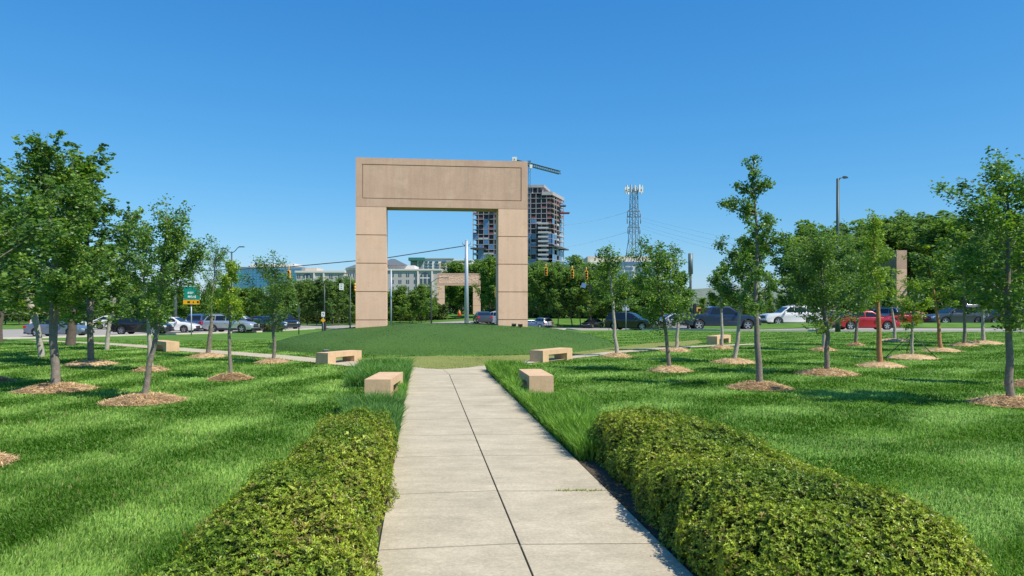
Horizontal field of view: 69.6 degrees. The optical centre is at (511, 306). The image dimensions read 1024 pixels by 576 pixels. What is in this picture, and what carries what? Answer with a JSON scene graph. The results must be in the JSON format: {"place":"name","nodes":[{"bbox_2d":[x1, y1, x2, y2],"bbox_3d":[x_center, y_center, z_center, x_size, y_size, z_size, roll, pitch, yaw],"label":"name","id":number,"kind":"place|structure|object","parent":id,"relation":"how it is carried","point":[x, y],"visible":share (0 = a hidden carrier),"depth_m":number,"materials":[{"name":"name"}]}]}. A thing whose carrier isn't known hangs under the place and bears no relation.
{"place":"outdoors","nodes":[
{"label":"outdoors","id":0,"kind":"place"},
{"bbox_2d":[32,340,417,367],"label":"sidewalk","id":1,"kind":"structure","parent":0,"point":[310,359],"depth_m":27.24,"materials":[{"name":"concrete"}]},
{"bbox_2d":[0,307,1023,575],"bbox_3d":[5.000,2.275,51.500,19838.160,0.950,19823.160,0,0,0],"label":"ground","id":2,"kind":"structure","parent":0,"point":[280,335],"depth_m":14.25,"materials":[{"name":"green plant"}]},
{"bbox_2d":[0,374,17,382],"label":"mulch bed","id":3,"kind":"object","parent":2,"relation":"on","point":[3,379],"visible":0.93,"depth_m":17.44,"materials":[{"name":"brown wood"}]},
{"bbox_2d":[0,197,31,317],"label":"young tree","id":4,"kind":"object","parent":3,"relation":"on","point":[9,221],"visible":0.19,"depth_m":17.44,"materials":[{"name":"green plant"}]},
{"bbox_2d":[0,451,20,465],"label":"mulch bed","id":5,"kind":"object","parent":2,"relation":"on","point":[7,458],"visible":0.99,"depth_m":8.54,"materials":[{"name":"wood"}]},
{"bbox_2d":[0,158,77,320],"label":"young tree","id":6,"kind":"object","parent":5,"relation":"on","point":[37,233],"visible":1,"depth_m":8.72,"materials":[{"name":"green plant"}]},
{"bbox_2d":[0,189,51,356],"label":"young tree","id":7,"kind":"object","parent":2,"relation":"on","point":[35,320],"visible":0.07,"depth_m":26.02,"materials":[{"name":"green plant"}]},
{"bbox_2d":[11,380,99,393],"bbox_3d":[-9.799,1.705,15.807,1.763,0.270,1.789,0,0,0],"label":"mulch bed","id":8,"kind":"object","parent":2,"relation":"on","point":[50,388],"visible":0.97,"depth_m":15.49,"materials":[{"name":"wood"}]},
{"bbox_2d":[0,130,125,383],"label":"young tree","id":9,"kind":"object","parent":8,"relation":"on","point":[43,155],"visible":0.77,"depth_m":15.73,"materials":[{"name":"green plant"}]},
{"bbox_2d":[40,161,123,345],"bbox_3d":[-21.113,-2.584,35.264,3.570,9.014,3.708,0,0,41],"label":"young tree","id":10,"kind":"object","parent":2,"relation":"on","point":[71,334],"visible":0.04,"depth_m":35.04,"materials":[{"name":"green plant"}]},
{"bbox_2d":[33,140,166,359],"bbox_3d":[-13.310,-1.714,22.590,3.857,7.148,3.904,0,0,0],"label":"young tree","id":11,"kind":"object","parent":2,"relation":"on","point":[90,172],"visible":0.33,"depth_m":22.69,"materials":[{"name":"green plant"}]},
{"bbox_2d":[83,202,143,349],"bbox_3d":[-16.395,-1.217,30.314,2.412,6.154,2.716,0,0,36],"label":"young tree","id":12,"kind":"object","parent":2,"relation":"on","point":[126,217],"visible":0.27,"depth_m":30.38,"materials":[{"name":"green plant"}]},
{"bbox_2d":[97,391,188,406],"bbox_3d":[-6.943,1.719,13.880,1.650,0.251,1.637,0,0,0],"label":"mulch bed","id":13,"kind":"object","parent":2,"relation":"on","point":[140,399],"visible":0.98,"depth_m":13.60,"materials":[{"name":"brown wood"}]},
{"bbox_2d":[125,193,216,393],"bbox_3d":[-6.439,-0.142,14.064,1.744,4.004,1.553,0,0,0],"label":"young tree","id":14,"kind":"object","parent":13,"relation":"on","point":[173,245],"visible":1,"depth_m":13.87,"materials":[{"name":"green plant"}]},
{"bbox_2d":[131,365,168,371],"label":"mulch bed","id":15,"kind":"object","parent":2,"relation":"on","point":[155,368],"visible":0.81,"depth_m":20.30,"materials":[{"name":"brown wood"}]},
{"bbox_2d":[114,220,178,365],"bbox_3d":[-10.125,-0.288,20.404,1.645,4.296,1.593,0,0,-40],"label":"young tree","id":16,"kind":"object","parent":15,"relation":"on","point":[134,277],"visible":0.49,"depth_m":20.34,"materials":[{"name":"green plant"}]},
{"bbox_2d":[187,351,227,357],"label":"mulch bed","id":17,"kind":"object","parent":2,"relation":"on","point":[211,355],"visible":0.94,"depth_m":25.91,"materials":[{"name":"brown wood"}]},
{"bbox_2d":[184,235,230,352],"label":"young tree","id":18,"kind":"object","parent":17,"relation":"on","point":[218,258],"visible":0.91,"depth_m":26.11,"materials":[{"name":"green plant"}]},
{"bbox_2d":[206,372,253,380],"bbox_3d":[-6.953,1.719,18.147,1.219,0.266,1.202,0,0,0],"label":"mulch bed","id":19,"kind":"object","parent":2,"relation":"on","point":[226,376],"visible":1,"depth_m":17.92,"materials":[{"name":"brown wood"}]},
{"bbox_2d":[208,258,247,373],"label":"young tree","id":20,"kind":"object","parent":19,"relation":"on","point":[229,292],"visible":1,"depth_m":18.14,"materials":[{"name":"green plant"}]},
{"bbox_2d":[127,404,400,575],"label":"hedge","id":21,"kind":"object","parent":2,"relation":"on","point":[317,529],"visible":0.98,"depth_m":4.63,"materials":[{"name":"green plant"}]},
{"bbox_2d":[233,264,304,295],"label":"glass office","id":22,"kind":"structure","parent":2,"relation":"on","point":[254,274],"depth_m":399.85,"materials":[{"name":"blue glass"}]},
{"bbox_2d":[253,357,289,363],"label":"mulch bed","id":23,"kind":"object","parent":2,"relation":"on","point":[272,360],"visible":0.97,"depth_m":23.28,"materials":[{"name":"brown wood"}]},
{"bbox_2d":[239,249,301,357],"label":"young tree","id":24,"kind":"object","parent":23,"relation":"on","point":[274,289],"visible":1,"depth_m":23.47,"materials":[{"name":"green plant"}]},
{"bbox_2d":[289,278,310,324],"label":"grove tree","id":25,"kind":"object","parent":2,"relation":"on","point":[301,294],"visible":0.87,"depth_m":93.19,"materials":[{"name":"green plant"}]},
{"bbox_2d":[300,277,326,324],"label":"grove tree","id":26,"kind":"object","parent":2,"relation":"on","point":[311,302],"visible":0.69,"depth_m":93.30,"materials":[{"name":"green plant"}]},
{"bbox_2d":[324,280,343,325],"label":"grove tree","id":27,"kind":"object","parent":2,"relation":"on","point":[330,301],"visible":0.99,"depth_m":91.04,"materials":[{"name":"green plant"}]},
{"bbox_2d":[316,350,361,364],"bbox_3d":[-5.539,1.645,23.600,0.500,0.410,1.600,0,0,28],"label":"stone bench","id":28,"kind":"object","parent":2,"relation":"on","point":[323,358],"visible":0.76,"depth_m":23.18,"materials":[{"name":"beige stone"}]},
{"bbox_2d":[295,259,460,308],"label":"hotel","id":29,"kind":"structure","parent":2,"relation":"on","point":[411,277],"depth_m":328.00,"materials":[{"name":"grey concrete"}]},
{"bbox_2d":[364,372,402,395],"bbox_3d":[-2.586,1.625,14.950,0.500,0.450,1.620,0,0,0],"label":"stone bench","id":30,"kind":"object","parent":2,"relation":"on","point":[379,381],"visible":0.71,"depth_m":14.14,"materials":[{"name":"beige stone"}]},
{"bbox_2d":[411,284,432,322],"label":"grove tree","id":31,"kind":"object","parent":2,"relation":"on","point":[420,298],"visible":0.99,"depth_m":101.40,"materials":[{"name":"green plant"}]},
{"bbox_2d":[268,323,613,355],"bbox_3d":[-3.196,1.419,35.000,16.200,1.213,16.200,0,0,0],"label":"grass mound","id":32,"kind":"object","parent":2,"relation":"on","point":[475,338],"depth_m":29.34,"materials":[{"name":"green plant"}]},
{"bbox_2d":[356,157,527,327],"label":"stone arch","id":33,"kind":"structure","parent":32,"relation":"on","point":[385,185],"depth_m":33.53,"materials":[{"name":"beige stone"}]},
{"bbox_2d":[408,258,473,270],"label":"apartment building","id":34,"kind":"structure","parent":2,"relation":"on","point":[428,263],"depth_m":419.65,"materials":[{"name":"white"}]},
{"bbox_2d":[433,315,473,317],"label":"grass mound","id":35,"kind":"object","parent":2,"relation":"on","point":[457,316],"depth_m":125.98,"materials":[{"name":"green plant"}]},
{"bbox_2d":[437,273,480,314],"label":"stone arch","id":36,"kind":"structure","parent":35,"relation":"on","point":[455,279],"depth_m":132.00,"materials":[{"name":"beige stone"}]},
{"bbox_2d":[445,260,472,309],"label":"grove tree","id":37,"kind":"object","parent":2,"relation":"on","point":[460,266],"visible":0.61,"depth_m":141.99,"materials":[{"name":"green plant"}]},
{"bbox_2d":[462,239,470,322],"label":"utility pole","id":38,"kind":"object","parent":2,"relation":"on","point":[466,307],"visible":0.91,"depth_m":69.85,"materials":[{"name":"metal"}]},
{"bbox_2d":[329,355,614,491],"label":"grass","id":39,"kind":"structure","parent":2,"relation":"on","point":[563,414],"depth_m":12.19,"materials":[{"name":"green plant"}]},
{"bbox_2d":[471,257,495,311],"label":"grove tree","id":40,"kind":"object","parent":2,"relation":"on","point":[488,266],"visible":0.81,"depth_m":122.36,"materials":[{"name":"green plant"}]},
{"bbox_2d":[309,340,702,368],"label":"dry turf","id":41,"kind":"structure","parent":2,"relation":"on","point":[424,361],"depth_m":25.34,"materials":[{"name":"plant"}]},
{"bbox_2d":[3,291,1023,322],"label":"undergrowth","id":42,"kind":"object","parent":2,"relation":"on","point":[443,310],"visible":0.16,"depth_m":117.57,"materials":[{"name":"green plant"}]},
{"bbox_2d":[3,328,1023,338],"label":"kerb","id":43,"kind":"structure","parent":2,"relation":"on","point":[562,329],"depth_m":55.07,"materials":[{"name":"concrete"}]},
{"bbox_2d":[470,185,569,307],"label":"tower block","id":44,"kind":"structure","parent":2,"relation":"on","point":[545,228],"depth_m":498.57,"materials":[{"name":"grey concrete"}]},
{"bbox_2d":[519,369,553,393],"bbox_3d":[0.499,1.625,15.700,0.500,0.450,1.620,0,0,-7],"label":"stone bench","id":45,"kind":"object","parent":2,"relation":"on","point":[537,380],"visible":0.71,"depth_m":14.92,"materials":[{"name":"beige stone"}]},
{"bbox_2d":[528,266,556,317],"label":"grove tree","id":46,"kind":"object","parent":2,"relation":"on","point":[532,280],"visible":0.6,"depth_m":98.64,"materials":[{"name":"green plant"}]},
{"bbox_2d":[530,264,564,317],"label":"grove tree","id":47,"kind":"object","parent":2,"relation":"on","point":[549,276],"visible":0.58,"depth_m":97.65,"materials":[{"name":"green plant"}]},
{"bbox_2d":[530,347,571,362],"bbox_3d":[1.315,1.630,24.450,0.500,0.440,1.900,0,0,34],"label":"stone bench","id":48,"kind":"object","parent":2,"relation":"on","point":[540,355],"visible":0.76,"depth_m":23.96,"materials":[{"name":"beige stone"}]},
{"bbox_2d":[545,271,574,326],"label":"grove tree","id":49,"kind":"object","parent":2,"relation":"on","point":[555,281],"visible":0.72,"depth_m":95.50,"materials":[{"name":"green plant"}]},
{"bbox_2d":[550,265,593,327],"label":"grove tree","id":50,"kind":"object","parent":2,"relation":"on","point":[566,275],"visible":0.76,"depth_m":94.46,"materials":[{"name":"green plant"}]},
{"bbox_2d":[555,273,589,327],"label":"grove tree","id":51,"kind":"object","parent":2,"relation":"on","point":[577,282],"visible":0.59,"depth_m":94.34,"materials":[{"name":"green plant"}]},
{"bbox_2d":[572,269,603,327],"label":"grove tree","id":52,"kind":"object","parent":2,"relation":"on","point":[592,305],"visible":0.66,"depth_m":93.21,"materials":[{"name":"green plant"}]},
{"bbox_2d":[601,352,632,357],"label":"mulch bed","id":53,"kind":"object","parent":2,"relation":"on","point":[613,355],"visible":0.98,"depth_m":25.93,"materials":[{"name":"brown wood"}]},
{"bbox_2d":[587,244,639,352],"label":"young tree","id":54,"kind":"object","parent":53,"relation":"on","point":[610,271],"visible":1,"depth_m":26.17,"materials":[{"name":"green plant"}]},
{"bbox_2d":[583,256,655,307],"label":"banded office","id":55,"kind":"structure","parent":2,"relation":"on","point":[590,259],"depth_m":350.00,"materials":[{"name":"white"}]},
{"bbox_2d":[623,185,642,276],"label":"lattice tower","id":56,"kind":"structure","parent":2,"relation":"on","point":[635,189],"depth_m":219.79,"materials":[{"name":"silver metal"}]},
{"bbox_2d":[566,448,715,575],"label":"hedge bed","id":57,"kind":"object","parent":2,"relation":"on","point":[620,493],"visible":0.12,"depth_m":7.02,"materials":[{"name":"brown soil"}]},
{"bbox_2d":[645,365,692,372],"bbox_3d":[4.380,1.727,20.476,1.417,0.227,1.409,0,0,0],"label":"mulch bed","id":58,"kind":"object","parent":2,"relation":"on","point":[670,369],"visible":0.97,"depth_m":20.19,"materials":[{"name":"wood"}]},
{"bbox_2d":[625,234,696,365],"bbox_3d":[4.085,-0.071,20.449,1.722,3.863,2.081,0,0,-13],"label":"young tree","id":59,"kind":"object","parent":58,"relation":"on","point":[663,261],"visible":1,"depth_m":20.32,"materials":[{"name":"green plant"}]},
{"bbox_2d":[659,346,690,351],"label":"mulch bed","id":60,"kind":"object","parent":2,"relation":"on","point":[677,349],"visible":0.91,"depth_m":29.27,"materials":[{"name":"wood"}]},
{"bbox_2d":[651,264,696,347],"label":"young tree","id":61,"kind":"object","parent":60,"relation":"on","point":[684,293],"visible":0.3,"depth_m":29.41,"materials":[{"name":"green plant"}]},
{"bbox_2d":[710,345,732,348],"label":"mulch bed","id":62,"kind":"object","parent":2,"relation":"on","point":[721,347],"visible":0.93,"depth_m":31.10,"materials":[{"name":"wood"}]},
{"bbox_2d":[706,259,732,345],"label":"young tree","id":63,"kind":"object","parent":62,"relation":"on","point":[718,277],"visible":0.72,"depth_m":31.30,"materials":[{"name":"green plant"}]},
{"bbox_2d":[713,357,755,363],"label":"mulch bed","id":64,"kind":"object","parent":2,"relation":"on","point":[727,360],"visible":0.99,"depth_m":23.18,"materials":[{"name":"wood"}]},
{"bbox_2d":[709,232,775,357],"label":"young tree","id":65,"kind":"object","parent":64,"relation":"on","point":[738,269],"visible":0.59,"depth_m":23.39,"materials":[{"name":"green plant"}]},
{"bbox_2d":[727,380,796,391],"bbox_3d":[5.448,1.718,16.166,1.522,0.244,1.539,0,0,0],"label":"mulch bed","id":66,"kind":"object","parent":2,"relation":"on","point":[751,385],"visible":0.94,"depth_m":15.89,"materials":[{"name":"wood"}]},
{"bbox_2d":[715,154,794,381],"bbox_3d":[5.383,-0.763,16.331,1.556,5.245,1.148,0,0,-32],"label":"young tree","id":67,"kind":"object","parent":66,"relation":"on","point":[755,307],"visible":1,"depth_m":16.21,"materials":[{"name":"green plant"}]},
{"bbox_2d":[763,239,813,305],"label":"grove tree","id":68,"kind":"object","parent":2,"relation":"on","point":[775,261],"visible":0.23,"depth_m":85.30,"materials":[{"name":"green plant"}]},
{"bbox_2d":[590,402,998,575],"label":"hedge","id":69,"kind":"object","parent":2,"relation":"on","point":[725,502],"visible":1,"depth_m":4.88,"materials":[{"name":"green plant"}]},
{"bbox_2d":[781,242,818,304],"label":"grove tree","id":70,"kind":"object","parent":2,"relation":"on","point":[800,281],"visible":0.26,"depth_m":78.96,"materials":[{"name":"green plant"}]},
{"bbox_2d":[809,346,837,350],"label":"mulch bed","id":71,"kind":"object","parent":2,"relation":"on","point":[822,349],"visible":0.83,"depth_m":29.79,"materials":[{"name":"wood"}]},
{"bbox_2d":[796,242,860,346],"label":"young tree","id":72,"kind":"object","parent":71,"relation":"on","point":[848,273],"visible":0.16,"depth_m":29.73,"materials":[{"name":"green plant"}]},
{"bbox_2d":[794,367,860,376],"bbox_3d":[8.345,1.716,19.529,1.776,0.249,1.766,0,0,0],"label":"mulch bed","id":73,"kind":"object","parent":2,"relation":"on","point":[833,371],"visible":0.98,"depth_m":19.19,"materials":[{"name":"wood"}]},
{"bbox_2d":[777,219,886,368],"bbox_3d":[8.350,-0.247,19.636,2.561,4.214,2.545,0,0,0],"label":"young tree","id":74,"kind":"object","parent":73,"relation":"on","point":[826,293],"visible":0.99,"depth_m":19.41,"materials":[{"name":"green plant"}]},
{"bbox_2d":[686,323,1022,328],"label":"grass median","id":75,"kind":"object","parent":2,"relation":"on","point":[924,325],"depth_m":61.98,"materials":[{"name":"green plant"}]},
{"bbox_2d":[847,342,864,345],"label":"mulch bed","id":76,"kind":"object","parent":2,"relation":"on","point":[856,344],"visible":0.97,"depth_m":33.75,"materials":[{"name":"wood"}]},
{"bbox_2d":[832,247,887,342],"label":"young tree","id":77,"kind":"object","parent":76,"relation":"on","point":[858,312],"visible":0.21,"depth_m":33.85,"materials":[{"name":"green plant"}]},
{"bbox_2d":[840,234,888,304],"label":"grove tree","id":78,"kind":"object","parent":2,"relation":"on","point":[857,247],"visible":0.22,"depth_m":79.31,"materials":[{"name":"green plant"}]},
{"bbox_2d":[856,360,905,368],"bbox_3d":[11.032,1.711,22.032,1.586,0.259,1.552,0,0,0],"label":"mulch bed","id":79,"kind":"object","parent":2,"relation":"on","point":[884,364],"visible":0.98,"depth_m":21.71,"materials":[{"name":"wood"}]},
{"bbox_2d":[850,208,900,361],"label":"young tree","id":80,"kind":"object","parent":79,"relation":"on","point":[879,273],"visible":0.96,"depth_m":21.94,"materials":[{"name":"green plant"}]},
{"bbox_2d":[868,250,906,310],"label":"stone arch","id":81,"kind":"structure","parent":2,"relation":"on","point":[899,263],"depth_m":88.04,"materials":[{"name":"beige stone"}]},
{"bbox_2d":[874,338,910,341],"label":"mulch bed","id":82,"kind":"object","parent":2,"relation":"on","point":[895,339],"visible":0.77,"depth_m":37.91,"materials":[{"name":"wood"}]},
{"bbox_2d":[879,273,900,337],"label":"young tree","id":83,"kind":"object","parent":82,"relation":"on","point":[888,282],"visible":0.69,"depth_m":38.27,"materials":[{"name":"green plant"}]},
{"bbox_2d":[873,214,914,296],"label":"grove tree","id":84,"kind":"object","parent":2,"relation":"on","point":[886,226],"visible":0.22,"depth_m":99.90,"materials":[{"name":"green plant"}]},
{"bbox_2d":[884,353,940,359],"bbox_3d":[13.862,1.705,25.557,1.924,0.270,1.951,0,0,0],"label":"mulch bed","id":85,"kind":"object","parent":2,"relation":"on","point":[914,356],"visible":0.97,"depth_m":25.18,"materials":[{"name":"wood"}]},
{"bbox_2d":[893,275,934,353],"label":"young tree","id":86,"kind":"object","parent":85,"relation":"on","point":[908,299],"visible":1,"depth_m":25.43,"materials":[{"name":"green plant"}]},
{"bbox_2d":[897,210,964,313],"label":"grove tree","id":87,"kind":"object","parent":2,"relation":"on","point":[927,220],"visible":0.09,"depth_m":96.06,"materials":[{"name":"green plant"}]},
{"bbox_2d":[902,210,974,307],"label":"grove tree","id":88,"kind":"object","parent":2,"relation":"on","point":[926,247],"visible":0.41,"depth_m":89.14,"materials":[{"name":"green plant"}]},
{"bbox_2d":[918,347,960,351],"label":"mulch bed","id":89,"kind":"object","parent":2,"relation":"on","point":[943,349],"visible":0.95,"depth_m":29.25,"materials":[{"name":"wood"}]},
{"bbox_2d":[902,249,966,347],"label":"young tree","id":90,"kind":"object","parent":89,"relation":"on","point":[938,274],"visible":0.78,"depth_m":29.53,"materials":[{"name":"green plant"}]},
{"bbox_2d":[947,342,977,346],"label":"mulch bed","id":91,"kind":"object","parent":2,"relation":"on","point":[961,344],"visible":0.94,"depth_m":33.12,"materials":[{"name":"wood"}]},
{"bbox_2d":[935,240,999,342],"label":"young tree","id":92,"kind":"object","parent":91,"relation":"on","point":[963,307],"visible":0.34,"depth_m":33.23,"materials":[{"name":"green plant"}]},
{"bbox_2d":[945,226,1013,340],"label":"young tree","id":93,"kind":"object","parent":2,"relation":"on","point":[982,233],"visible":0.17,"depth_m":35.36,"materials":[{"name":"green plant"}]},
{"bbox_2d":[965,392,1023,408],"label":"mulch bed","id":94,"kind":"object","parent":2,"relation":"on","point":[1004,400],"visible":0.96,"depth_m":13.34,"materials":[{"name":"wood"}]},
{"bbox_2d":[930,145,1023,396],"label":"young tree","id":95,"kind":"object","parent":94,"relation":"on","point":[1010,222],"visible":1,"depth_m":13.48,"materials":[{"name":"green plant"}]},
{"bbox_2d":[0,0,1023,298],"label":"sky","id":96,"kind":"structure","parent":0,"point":[257,115],"materials":[{"name":"blue"}]},
{"bbox_2d":[3,321,1021,336],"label":"road","id":97,"kind":"structure","parent":0,"point":[12,332],"depth_m":70.53,"materials":[{"name":"grey asphalt"}]},
{"bbox_2d":[23,318,94,336],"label":"car","id":98,"kind":"object","parent":97,"relation":"on","point":[30,329],"visible":0.48,"depth_m":58.11,"materials":[{"name":"blue paint"}]},
{"bbox_2d":[111,317,174,334],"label":"suv","id":99,"kind":"object","parent":97,"relation":"on","point":[127,325],"visible":0.59,"depth_m":62.08,"materials":[{"name":"black paint"}]},
{"bbox_2d":[168,317,201,332],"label":"car","id":100,"kind":"object","parent":97,"relation":"on","point":[181,325],"visible":0.57,"depth_m":66.70,"materials":[{"name":"white paint"}]},
{"bbox_2d":[202,313,259,332],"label":"suv","id":101,"kind":"object","parent":97,"relation":"on","point":[220,323],"visible":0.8,"depth_m":67.15,"materials":[{"name":"grey paint"}]},
{"bbox_2d":[604,311,656,329],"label":"suv","id":102,"kind":"object","parent":97,"relation":"on","point":[626,319],"visible":0.8,"depth_m":60.95,"materials":[{"name":"black paint"}]},
{"bbox_2d":[679,306,760,328],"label":"pickup truck","id":103,"kind":"object","parent":97,"relation":"on","point":[710,316],"visible":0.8,"depth_m":57.26,"materials":[{"name":"blue paint"}]},
{"bbox_2d":[828,311,900,329],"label":"car","id":104,"kind":"object","parent":97,"relation":"on","point":[868,319],"visible":0.62,"depth_m":54.73,"materials":[{"name":"red paint"}]},
{"bbox_2d":[375,366,692,575],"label":"path","id":105,"kind":"structure","parent":0,"point":[486,465],"depth_m":6.65,"materials":[{"name":"concrete"}]},
{"bbox_2d":[105,286,1022,306],"bbox_3d":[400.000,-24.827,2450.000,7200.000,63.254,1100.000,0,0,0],"label":"hills","id":106,"kind":"structure","parent":0,"point":[702,292],"depth_m":2010.92,"materials":[{"name":"green plant"}]},
{"bbox_2d":[476,344,752,366],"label":"sidewalk","id":107,"kind":"structure","parent":0,"point":[586,355],"depth_m":29.05,"materials":[{"name":"concrete"}]},
{"bbox_2d":[759,305,822,323],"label":"car","id":108,"kind":"object","parent":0,"point":[779,316],"visible":0.65,"depth_m":68.02,"materials":[{"name":"white paint"}]},
{"bbox_2d":[920,304,989,322],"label":"suv","id":109,"kind":"object","parent":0,"point":[951,315],"visible":0.62,"depth_m":65.50,"materials":[{"name":"grey paint"}]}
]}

